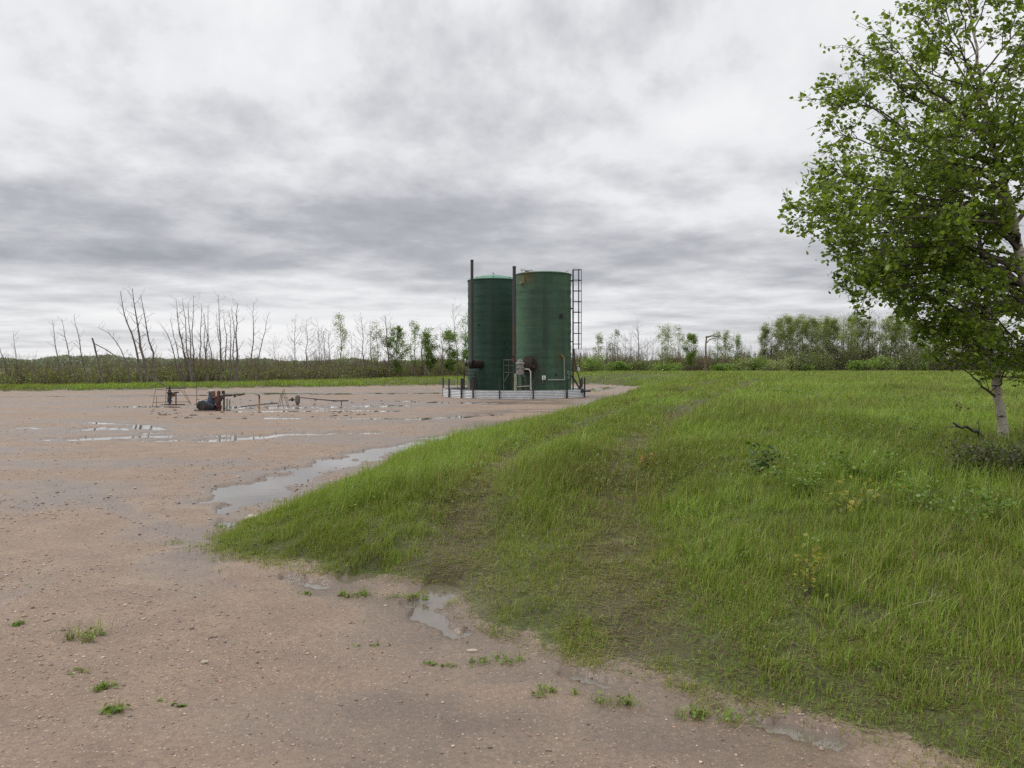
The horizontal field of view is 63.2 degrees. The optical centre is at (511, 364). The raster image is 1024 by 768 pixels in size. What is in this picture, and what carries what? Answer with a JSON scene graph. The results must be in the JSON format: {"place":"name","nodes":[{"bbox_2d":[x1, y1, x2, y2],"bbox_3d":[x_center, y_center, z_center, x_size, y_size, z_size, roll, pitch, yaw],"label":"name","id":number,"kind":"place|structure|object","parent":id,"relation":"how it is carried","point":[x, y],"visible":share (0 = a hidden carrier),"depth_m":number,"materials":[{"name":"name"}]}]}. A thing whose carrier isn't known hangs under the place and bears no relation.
{"place":"outdoors","nodes":[
{"label":"outdoors","id":0,"kind":"place"},
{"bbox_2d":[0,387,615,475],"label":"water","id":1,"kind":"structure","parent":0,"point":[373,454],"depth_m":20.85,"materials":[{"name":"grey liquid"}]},
{"bbox_2d":[0,367,1023,767],"bbox_3d":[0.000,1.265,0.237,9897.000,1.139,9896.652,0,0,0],"label":"ground","id":2,"kind":"structure","parent":0,"point":[308,695],"depth_m":5.28,"materials":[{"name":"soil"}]},
{"bbox_2d":[57,316,77,382],"bbox_3d":[-34.321,-1.071,64.045,2.018,5.360,1.064,0,0,15],"label":"bare tree","id":3,"kind":"object","parent":2,"relation":"on","point":[69,355],"visible":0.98,"depth_m":63.95,"materials":[{"name":"grey plant"}]},
{"bbox_2d":[45,615,119,643],"bbox_3d":[-2.701,1.658,5.321,0.476,0.178,0.338,0,0,-37],"label":"grass tuft","id":4,"kind":"object","parent":2,"relation":"on","point":[87,634],"visible":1,"depth_m":5.28,"materials":[{"name":"green plant"}]},
{"bbox_2d":[91,338,102,383],"bbox_3d":[-30.887,-0.229,62.045,0.865,3.577,0.260,0,0,0],"label":"broken trunk","id":5,"kind":"object","parent":2,"relation":"on","point":[100,371],"visible":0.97,"depth_m":61.97,"materials":[{"name":"grey plant"}]},
{"bbox_2d":[86,675,120,692],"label":"grass tuft","id":6,"kind":"object","parent":2,"relation":"on","point":[103,684],"visible":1,"depth_m":4.49,"materials":[{"name":"green plant"}]},
{"bbox_2d":[95,695,134,714],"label":"grass tuft","id":7,"kind":"object","parent":2,"relation":"on","point":[118,707],"visible":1,"depth_m":4.18,"materials":[{"name":"green plant"}]},
{"bbox_2d":[95,344,166,386],"bbox_3d":[-27.296,0.058,59.735,5.093,3.184,0.137,0,0,-7],"label":"fallen trunk","id":8,"kind":"object","parent":2,"relation":"on","point":[132,365],"visible":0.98,"depth_m":59.74,"materials":[{"name":"grey wood"}]},
{"bbox_2d":[118,291,146,382],"bbox_3d":[-29.477,-2.273,64.645,2.159,7.618,1.359,0,0,-37],"label":"bare tree","id":9,"kind":"object","parent":2,"relation":"on","point":[138,361],"visible":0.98,"depth_m":64.51,"materials":[{"name":"grey plant"}]},
{"bbox_2d":[124,288,150,382],"bbox_3d":[-29.237,-2.405,64.911,2.101,7.857,1.607,0,0,-26],"label":"bare tree","id":10,"kind":"object","parent":2,"relation":"on","point":[144,361],"visible":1,"depth_m":64.81,"materials":[{"name":"grey plant"}]},
{"bbox_2d":[141,288,158,381],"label":"bare tree","id":11,"kind":"object","parent":2,"relation":"on","point":[153,362],"visible":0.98,"depth_m":65.19,"materials":[{"name":"grey plant"}]},
{"bbox_2d":[152,386,189,405],"bbox_3d":[-14.754,1.340,36.260,1.289,0.880,1.318,0,0,0],"label":"pipe railing","id":12,"kind":"object","parent":2,"relation":"on","point":[170,394],"visible":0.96,"depth_m":36.08,"materials":[{"name":"metal"}]},
{"bbox_2d":[170,294,186,381],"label":"bare tree","id":13,"kind":"object","parent":2,"relation":"on","point":[182,343],"visible":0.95,"depth_m":67.72,"materials":[{"name":"grey plant"}]},
{"bbox_2d":[178,296,192,382],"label":"bare tree","id":14,"kind":"object","parent":2,"relation":"on","point":[186,345],"visible":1,"depth_m":66.15,"materials":[{"name":"grey plant"}]},
{"bbox_2d":[184,292,201,381],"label":"bare tree","id":15,"kind":"object","parent":2,"relation":"on","point":[192,342],"visible":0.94,"depth_m":67.43,"materials":[{"name":"grey plant"}]},
{"bbox_2d":[193,296,207,380],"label":"bare tree","id":16,"kind":"object","parent":2,"relation":"on","point":[200,358],"visible":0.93,"depth_m":68.70,"materials":[{"name":"grey plant"}]},
{"bbox_2d":[201,304,214,380],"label":"bare tree","id":17,"kind":"object","parent":2,"relation":"on","point":[206,355],"visible":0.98,"depth_m":65.83,"materials":[{"name":"grey plant"}]},
{"bbox_2d":[194,390,244,410],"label":"pump drive","id":18,"kind":"structure","parent":2,"relation":"on","point":[212,402],"depth_m":31.57,"materials":[{"name":"teal paint"}]},
{"bbox_2d":[226,310,233,381],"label":"bare tree","id":19,"kind":"object","parent":2,"relation":"on","point":[230,350],"visible":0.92,"depth_m":67.65,"materials":[{"name":"grey plant"}]},
{"bbox_2d":[226,295,243,381],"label":"bare tree","id":20,"kind":"object","parent":2,"relation":"on","point":[236,372],"visible":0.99,"depth_m":65.79,"materials":[{"name":"grey plant"}]},
{"bbox_2d":[244,298,259,380],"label":"bare tree","id":21,"kind":"object","parent":2,"relation":"on","point":[252,346],"visible":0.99,"depth_m":66.90,"materials":[{"name":"grey plant"}]},
{"bbox_2d":[151,399,383,418],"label":"mud clods","id":22,"kind":"object","parent":2,"relation":"on","point":[159,413],"visible":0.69,"depth_m":30.32,"materials":[{"name":"brown soil"}]},
{"bbox_2d":[287,316,304,378],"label":"bare tree","id":23,"kind":"object","parent":2,"relation":"on","point":[291,357],"visible":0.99,"depth_m":82.02,"materials":[{"name":"grey plant"}]},
{"bbox_2d":[287,319,324,374],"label":"bare tree","id":24,"kind":"object","parent":2,"relation":"on","point":[308,345],"visible":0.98,"depth_m":82.91,"materials":[{"name":"grey plant"}]},
{"bbox_2d":[288,395,347,405],"bbox_3d":[-8.327,1.650,35.849,2.846,0.700,0.254,0,0,14],"label":"pipe with valve","id":25,"kind":"object","parent":2,"relation":"on","point":[297,399],"visible":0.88,"depth_m":36.00,"materials":[{"name":"grey metal"}]},
{"bbox_2d":[331,310,351,367],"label":"green tree","id":26,"kind":"object","parent":2,"relation":"on","point":[342,335],"visible":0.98,"depth_m":86.15,"materials":[{"name":"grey plant"}]},
{"bbox_2d":[337,585,374,598],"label":"grass tuft","id":27,"kind":"object","parent":2,"relation":"on","point":[343,593],"visible":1,"depth_m":6.30,"materials":[{"name":"green plant"}]},
{"bbox_2d":[352,313,369,365],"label":"bare tree","id":28,"kind":"object","parent":2,"relation":"on","point":[361,340],"visible":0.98,"depth_m":87.00,"materials":[{"name":"grey plant"}]},
{"bbox_2d":[367,321,387,371],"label":"green tree","id":29,"kind":"object","parent":2,"relation":"on","point":[376,352],"visible":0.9,"depth_m":87.92,"materials":[{"name":"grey plant"}]},
{"bbox_2d":[372,313,397,376],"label":"bare tree","id":30,"kind":"object","parent":2,"relation":"on","point":[387,351],"visible":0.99,"depth_m":85.73,"materials":[{"name":"grey plant"}]},
{"bbox_2d":[383,325,416,376],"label":"green tree","id":31,"kind":"object","parent":2,"relation":"on","point":[397,349],"visible":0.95,"depth_m":88.13,"materials":[{"name":"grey plant"}]},
{"bbox_2d":[382,587,429,602],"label":"grass tuft","id":32,"kind":"object","parent":2,"relation":"on","point":[426,597],"visible":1,"depth_m":6.24,"materials":[{"name":"green plant"}]},
{"bbox_2d":[403,319,424,376],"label":"green tree","id":33,"kind":"object","parent":2,"relation":"on","point":[411,338],"visible":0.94,"depth_m":90.22,"materials":[{"name":"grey plant"}]},
{"bbox_2d":[420,324,440,375],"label":"green tree","id":34,"kind":"object","parent":2,"relation":"on","point":[429,360],"visible":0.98,"depth_m":92.00,"materials":[{"name":"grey plant"}]},
{"bbox_2d":[437,326,464,375],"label":"green tree","id":35,"kind":"object","parent":2,"relation":"on","point":[449,362],"visible":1,"depth_m":91.84,"materials":[{"name":"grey plant"}]},
{"bbox_2d":[443,299,464,375],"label":"bare tree","id":36,"kind":"object","parent":2,"relation":"on","point":[458,324],"visible":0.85,"depth_m":93.66,"materials":[{"name":"grey plant"}]},
{"bbox_2d":[455,310,467,374],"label":"green tree","id":37,"kind":"object","parent":2,"relation":"on","point":[465,333],"visible":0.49,"depth_m":96.20,"materials":[{"name":"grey plant"}]},
{"bbox_2d":[459,335,467,370],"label":"green tree","id":38,"kind":"object","parent":2,"relation":"on","point":[465,356],"visible":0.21,"depth_m":93.53,"materials":[{"name":"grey plant"}]},
{"bbox_2d":[457,260,515,389],"bbox_3d":[-1.575,-2.021,48.247,4.207,7.741,3.074,0,0,-27],"label":"storage tank","id":39,"kind":"object","parent":2,"relation":"on","point":[490,323],"visible":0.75,"depth_m":47.10,"materials":[{"name":"green metal"}]},
{"bbox_2d":[468,650,526,668],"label":"grass tuft","id":40,"kind":"object","parent":2,"relation":"on","point":[518,658],"visible":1,"depth_m":4.89,"materials":[{"name":"green plant"}]},
{"bbox_2d":[0,354,1011,367],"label":"distant forest","id":41,"kind":"object","parent":2,"relation":"on","point":[66,357],"visible":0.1,"depth_m":305.25,"materials":[{"name":"green plant"}]},
{"bbox_2d":[503,360,513,389],"bbox_3d":[-0.190,0.736,45.273,0.554,2.049,0.695,0,0,0],"label":"metal stand","id":42,"kind":"object","parent":2,"relation":"on","point":[508,365],"visible":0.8,"depth_m":44.99,"materials":[{"name":"grey metal"}]},
{"bbox_2d":[0,369,1023,767],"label":"grass","id":43,"kind":"structure","parent":2,"relation":"on","point":[560,459],"depth_m":7.09,"materials":[{"name":"green plant"}]},
{"bbox_2d":[0,328,1023,384],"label":"thicket","id":44,"kind":"object","parent":2,"relation":"on","point":[165,373],"visible":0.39,"depth_m":80.27,"materials":[{"name":"green plant"}]},
{"bbox_2d":[442,377,586,398],"bbox_3d":[0.110,1.266,46.635,8.121,1.168,8.168,0,0,0],"label":"containment ring","id":45,"kind":"object","parent":2,"relation":"on","point":[452,392],"visible":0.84,"depth_m":43.11,"materials":[{"name":"metal"}]},
{"bbox_2d":[512,266,590,392],"bbox_3d":[2.113,-1.713,45.121,4.258,6.963,3.341,0,0,0],"label":"storage tank","id":46,"kind":"object","parent":2,"relation":"on","point":[542,308],"visible":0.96,"depth_m":43.92,"materials":[{"name":"green metal"}]},
{"bbox_2d":[529,675,582,699],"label":"grass tuft","id":47,"kind":"object","parent":2,"relation":"on","point":[574,691],"visible":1,"depth_m":4.42,"materials":[{"name":"green plant"}]},
{"bbox_2d":[576,354,610,371],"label":"bush","id":48,"kind":"object","parent":2,"relation":"on","point":[590,363],"visible":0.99,"depth_m":103.49,"materials":[{"name":"green plant"}]},
{"bbox_2d":[590,330,604,370],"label":"green tree","id":49,"kind":"object","parent":2,"relation":"on","point":[599,339],"visible":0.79,"depth_m":111.76,"materials":[{"name":"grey plant"}]},
{"bbox_2d":[606,326,621,370],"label":"green tree","id":50,"kind":"object","parent":2,"relation":"on","point":[614,344],"visible":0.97,"depth_m":112.00,"materials":[{"name":"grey plant"}]},
{"bbox_2d":[589,687,645,708],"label":"grass tuft","id":51,"kind":"object","parent":2,"relation":"on","point":[619,700],"visible":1,"depth_m":4.28,"materials":[{"name":"green plant"}]},
{"bbox_2d":[607,360,632,370],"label":"bush","id":52,"kind":"object","parent":2,"relation":"on","point":[619,365],"visible":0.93,"depth_m":104.69,"materials":[{"name":"green plant"}]},
{"bbox_2d":[615,359,655,370],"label":"bush","id":53,"kind":"object","parent":2,"relation":"on","point":[641,365],"visible":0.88,"depth_m":105.52,"materials":[{"name":"green plant"}]},
{"bbox_2d":[655,323,668,363],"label":"green tree","id":54,"kind":"object","parent":2,"relation":"on","point":[665,344],"visible":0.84,"depth_m":114.22,"materials":[{"name":"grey plant"}]},
{"bbox_2d":[646,361,686,370],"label":"bush","id":55,"kind":"object","parent":2,"relation":"on","point":[663,366],"visible":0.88,"depth_m":103.43,"materials":[{"name":"green plant"}]},
{"bbox_2d":[658,323,675,370],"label":"green tree","id":56,"kind":"object","parent":2,"relation":"on","point":[666,334],"visible":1,"depth_m":112.52,"materials":[{"name":"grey plant"}]},
{"bbox_2d":[672,325,684,370],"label":"green tree","id":57,"kind":"object","parent":2,"relation":"on","point":[679,340],"visible":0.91,"depth_m":115.06,"materials":[{"name":"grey plant"}]},
{"bbox_2d":[681,333,699,370],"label":"green tree","id":58,"kind":"object","parent":2,"relation":"on","point":[691,338],"visible":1,"depth_m":110.07,"materials":[{"name":"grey plant"}]},
{"bbox_2d":[704,335,719,370],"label":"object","id":59,"kind":"object","parent":2,"relation":"on","point":[706,341],"visible":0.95,"depth_m":103.94,"materials":[{"name":"grey metal"}]},
{"bbox_2d":[658,689,767,730],"bbox_3d":[1.026,1.681,4.133,0.586,0.147,0.283,0,0,17],"label":"grass tuft","id":60,"kind":"object","parent":2,"relation":"on","point":[707,713],"visible":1,"depth_m":4.12,"materials":[{"name":"green plant"}]},
{"bbox_2d":[709,330,727,363],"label":"green tree","id":61,"kind":"object","parent":2,"relation":"on","point":[717,346],"visible":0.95,"depth_m":113.12,"materials":[{"name":"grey plant"}]},
{"bbox_2d":[703,363,737,370],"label":"bush","id":62,"kind":"object","parent":2,"relation":"on","point":[721,366],"visible":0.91,"depth_m":109.72,"materials":[{"name":"green plant"}]},
{"bbox_2d":[721,329,733,362],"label":"green tree","id":63,"kind":"object","parent":2,"relation":"on","point":[725,337],"visible":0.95,"depth_m":113.72,"materials":[{"name":"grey plant"}]},
{"bbox_2d":[728,333,744,368],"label":"green tree","id":64,"kind":"object","parent":2,"relation":"on","point":[737,341],"visible":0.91,"depth_m":112.54,"materials":[{"name":"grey plant"}]},
{"bbox_2d":[727,357,759,370],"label":"bush","id":65,"kind":"object","parent":2,"relation":"on","point":[741,363],"visible":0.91,"depth_m":111.11,"materials":[{"name":"green plant"}]},
{"bbox_2d":[743,355,770,370],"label":"bush","id":66,"kind":"object","parent":2,"relation":"on","point":[757,364],"visible":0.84,"depth_m":112.44,"materials":[{"name":"green plant"}]},
{"bbox_2d":[746,441,780,476],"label":"weed","id":67,"kind":"object","parent":2,"relation":"on","point":[763,463],"visible":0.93,"depth_m":7.73,"materials":[{"name":"green plant"}]},
{"bbox_2d":[754,322,772,358],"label":"aspen tree","id":68,"kind":"object","parent":2,"relation":"on","point":[764,337],"visible":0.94,"depth_m":128.61,"materials":[{"name":"green plant"}]},
{"bbox_2d":[756,359,784,370],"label":"bush","id":69,"kind":"object","parent":2,"relation":"on","point":[774,365],"visible":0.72,"depth_m":113.44,"materials":[{"name":"green plant"}]},
{"bbox_2d":[769,319,784,360],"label":"aspen tree","id":70,"kind":"object","parent":2,"relation":"on","point":[774,347],"visible":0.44,"depth_m":128.88,"materials":[{"name":"green plant"}]},
{"bbox_2d":[770,315,790,360],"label":"aspen tree","id":71,"kind":"object","parent":2,"relation":"on","point":[780,334],"visible":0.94,"depth_m":126.16,"materials":[{"name":"green plant"}]},
{"bbox_2d":[778,313,798,356],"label":"aspen tree","id":72,"kind":"object","parent":2,"relation":"on","point":[788,320],"visible":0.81,"depth_m":126.92,"materials":[{"name":"green plant"}]},
{"bbox_2d":[780,355,798,370],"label":"bush","id":73,"kind":"object","parent":2,"relation":"on","point":[790,362],"visible":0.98,"depth_m":109.53,"materials":[{"name":"green plant"}]},
{"bbox_2d":[757,454,834,493],"bbox_3d":[2.403,0.941,7.084,0.564,0.334,0.715,0,0,0],"label":"weed","id":74,"kind":"object","parent":2,"relation":"on","point":[800,480],"visible":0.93,"depth_m":7.02,"materials":[{"name":"green plant"}]},
{"bbox_2d":[788,317,804,355],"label":"aspen tree","id":75,"kind":"object","parent":2,"relation":"on","point":[797,320],"visible":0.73,"depth_m":128.18,"materials":[{"name":"green plant"}]},
{"bbox_2d":[775,347,820,370],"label":"bush","id":76,"kind":"object","parent":2,"relation":"on","point":[802,360],"visible":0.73,"depth_m":111.23,"materials":[{"name":"green plant"}]},
{"bbox_2d":[794,313,811,353],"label":"aspen tree","id":77,"kind":"object","parent":2,"relation":"on","point":[800,316],"visible":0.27,"depth_m":132.34,"materials":[{"name":"green plant"}]},
{"bbox_2d":[796,318,818,362],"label":"aspen tree","id":78,"kind":"object","parent":2,"relation":"on","point":[804,337],"visible":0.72,"depth_m":127.31,"materials":[{"name":"green plant"}]},
{"bbox_2d":[794,533,831,596],"bbox_3d":[1.852,1.250,5.131,0.224,0.408,0.254,0,0,21],"label":"weed","id":79,"kind":"object","parent":2,"relation":"on","point":[813,568],"visible":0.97,"depth_m":5.14,"materials":[{"name":"green plant"}]},
{"bbox_2d":[804,316,825,357],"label":"aspen tree","id":80,"kind":"object","parent":2,"relation":"on","point":[812,321],"visible":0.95,"depth_m":125.73,"materials":[{"name":"green plant"}]},
{"bbox_2d":[814,313,832,356],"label":"aspen tree","id":81,"kind":"object","parent":2,"relation":"on","point":[826,322],"visible":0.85,"depth_m":128.46,"materials":[{"name":"green plant"}]},
{"bbox_2d":[806,351,841,370],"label":"bush","id":82,"kind":"object","parent":2,"relation":"on","point":[824,367],"visible":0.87,"depth_m":114.30,"materials":[{"name":"green plant"}]},
{"bbox_2d":[821,316,842,357],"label":"aspen tree","id":83,"kind":"object","parent":2,"relation":"on","point":[834,322],"visible":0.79,"depth_m":130.41,"materials":[{"name":"green plant"}]},
{"bbox_2d":[833,315,860,364],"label":"aspen tree","id":84,"kind":"object","parent":2,"relation":"on","point":[849,335],"visible":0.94,"depth_m":124.55,"materials":[{"name":"green plant"}]},
{"bbox_2d":[845,315,870,356],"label":"aspen tree","id":85,"kind":"object","parent":2,"relation":"on","point":[860,333],"visible":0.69,"depth_m":126.84,"materials":[{"name":"green plant"}]},
{"bbox_2d":[844,360,874,370],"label":"bush","id":86,"kind":"object","parent":2,"relation":"on","point":[856,364],"visible":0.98,"depth_m":109.61,"materials":[{"name":"green plant"}]},
{"bbox_2d":[828,447,897,481],"bbox_3d":[3.094,0.868,7.229,0.677,0.347,0.481,0,0,0],"label":"weed","id":87,"kind":"object","parent":2,"relation":"on","point":[863,460],"visible":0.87,"depth_m":7.25,"materials":[{"name":"green plant"}]},
{"bbox_2d":[823,472,903,511],"bbox_3d":[2.639,0.991,6.371,0.577,0.330,0.457,0,0,-23],"label":"weed","id":88,"kind":"object","parent":2,"relation":"on","point":[841,493],"visible":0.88,"depth_m":6.39,"materials":[{"name":"green plant"}]},
{"bbox_2d":[854,318,873,357],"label":"aspen tree","id":89,"kind":"object","parent":2,"relation":"on","point":[866,322],"visible":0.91,"depth_m":127.14,"materials":[{"name":"green plant"}]},
{"bbox_2d":[865,319,882,355],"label":"aspen tree","id":90,"kind":"object","parent":2,"relation":"on","point":[874,323],"visible":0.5,"depth_m":130.62,"materials":[{"name":"green plant"}]},
{"bbox_2d":[861,354,903,370],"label":"bush","id":91,"kind":"object","parent":2,"relation":"on","point":[876,361],"visible":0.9,"depth_m":111.22,"materials":[{"name":"green plant"}]},
{"bbox_2d":[874,316,895,366],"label":"aspen tree","id":92,"kind":"object","parent":2,"relation":"on","point":[883,344],"visible":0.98,"depth_m":125.47,"materials":[{"name":"green plant"}]},
{"bbox_2d":[887,321,903,369],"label":"aspen tree","id":93,"kind":"object","parent":2,"relation":"on","point":[895,343],"visible":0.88,"depth_m":125.55,"materials":[{"name":"green plant"}]},
{"bbox_2d":[777,0,1023,344],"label":"birch tree","id":94,"kind":"object","parent":2,"relation":"on","point":[961,218],"visible":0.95,"depth_m":8.02,"materials":[{"name":"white plant"}]},
{"bbox_2d":[890,319,912,365],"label":"aspen tree","id":95,"kind":"object","parent":2,"relation":"on","point":[904,334],"visible":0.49,"depth_m":127.52,"materials":[{"name":"green plant"}]},
{"bbox_2d":[881,347,949,370],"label":"bush","id":96,"kind":"object","parent":2,"relation":"on","point":[912,362],"visible":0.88,"depth_m":113.24,"materials":[{"name":"green plant"}]},
{"bbox_2d":[908,317,929,361],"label":"aspen tree","id":97,"kind":"object","parent":2,"relation":"on","point":[920,347],"visible":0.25,"depth_m":127.31,"materials":[{"name":"green plant"}]},
{"bbox_2d":[861,89,1023,437],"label":"birch tree","id":98,"kind":"object","parent":2,"relation":"on","point":[965,326],"visible":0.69,"depth_m":8.21,"materials":[{"name":"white plant"}]},
{"bbox_2d":[889,470,1002,511],"bbox_3d":[3.198,0.965,6.269,0.430,0.334,0.806,0,0,-39],"label":"weed","id":99,"kind":"object","parent":2,"relation":"on","point":[919,496],"visible":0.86,"depth_m":6.27,"materials":[{"name":"green plant"}]},
{"bbox_2d":[907,481,1019,523],"bbox_3d":[3.193,0.983,5.888,0.699,0.315,0.473,0,0,0],"label":"weed","id":100,"kind":"object","parent":2,"relation":"on","point":[985,497],"visible":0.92,"depth_m":5.89,"materials":[{"name":"green plant"}]},
{"bbox_2d":[949,420,985,441],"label":"dead branch","id":101,"kind":"object","parent":2,"relation":"on","point":[968,428],"visible":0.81,"depth_m":8.44,"materials":[{"name":"wood"}]},
{"bbox_2d":[918,436,1023,476],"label":"shrub","id":102,"kind":"object","parent":2,"relation":"on","point":[969,452],"visible":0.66,"depth_m":7.05,"materials":[{"name":"green plant"}]},
{"bbox_2d":[979,441,1023,481],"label":"shrub","id":103,"kind":"object","parent":2,"relation":"on","point":[1017,457],"visible":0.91,"depth_m":6.75,"materials":[{"name":"green plant"}]},
{"bbox_2d":[0,0,1023,361],"label":"sky","id":104,"kind":"structure","parent":0,"point":[307,159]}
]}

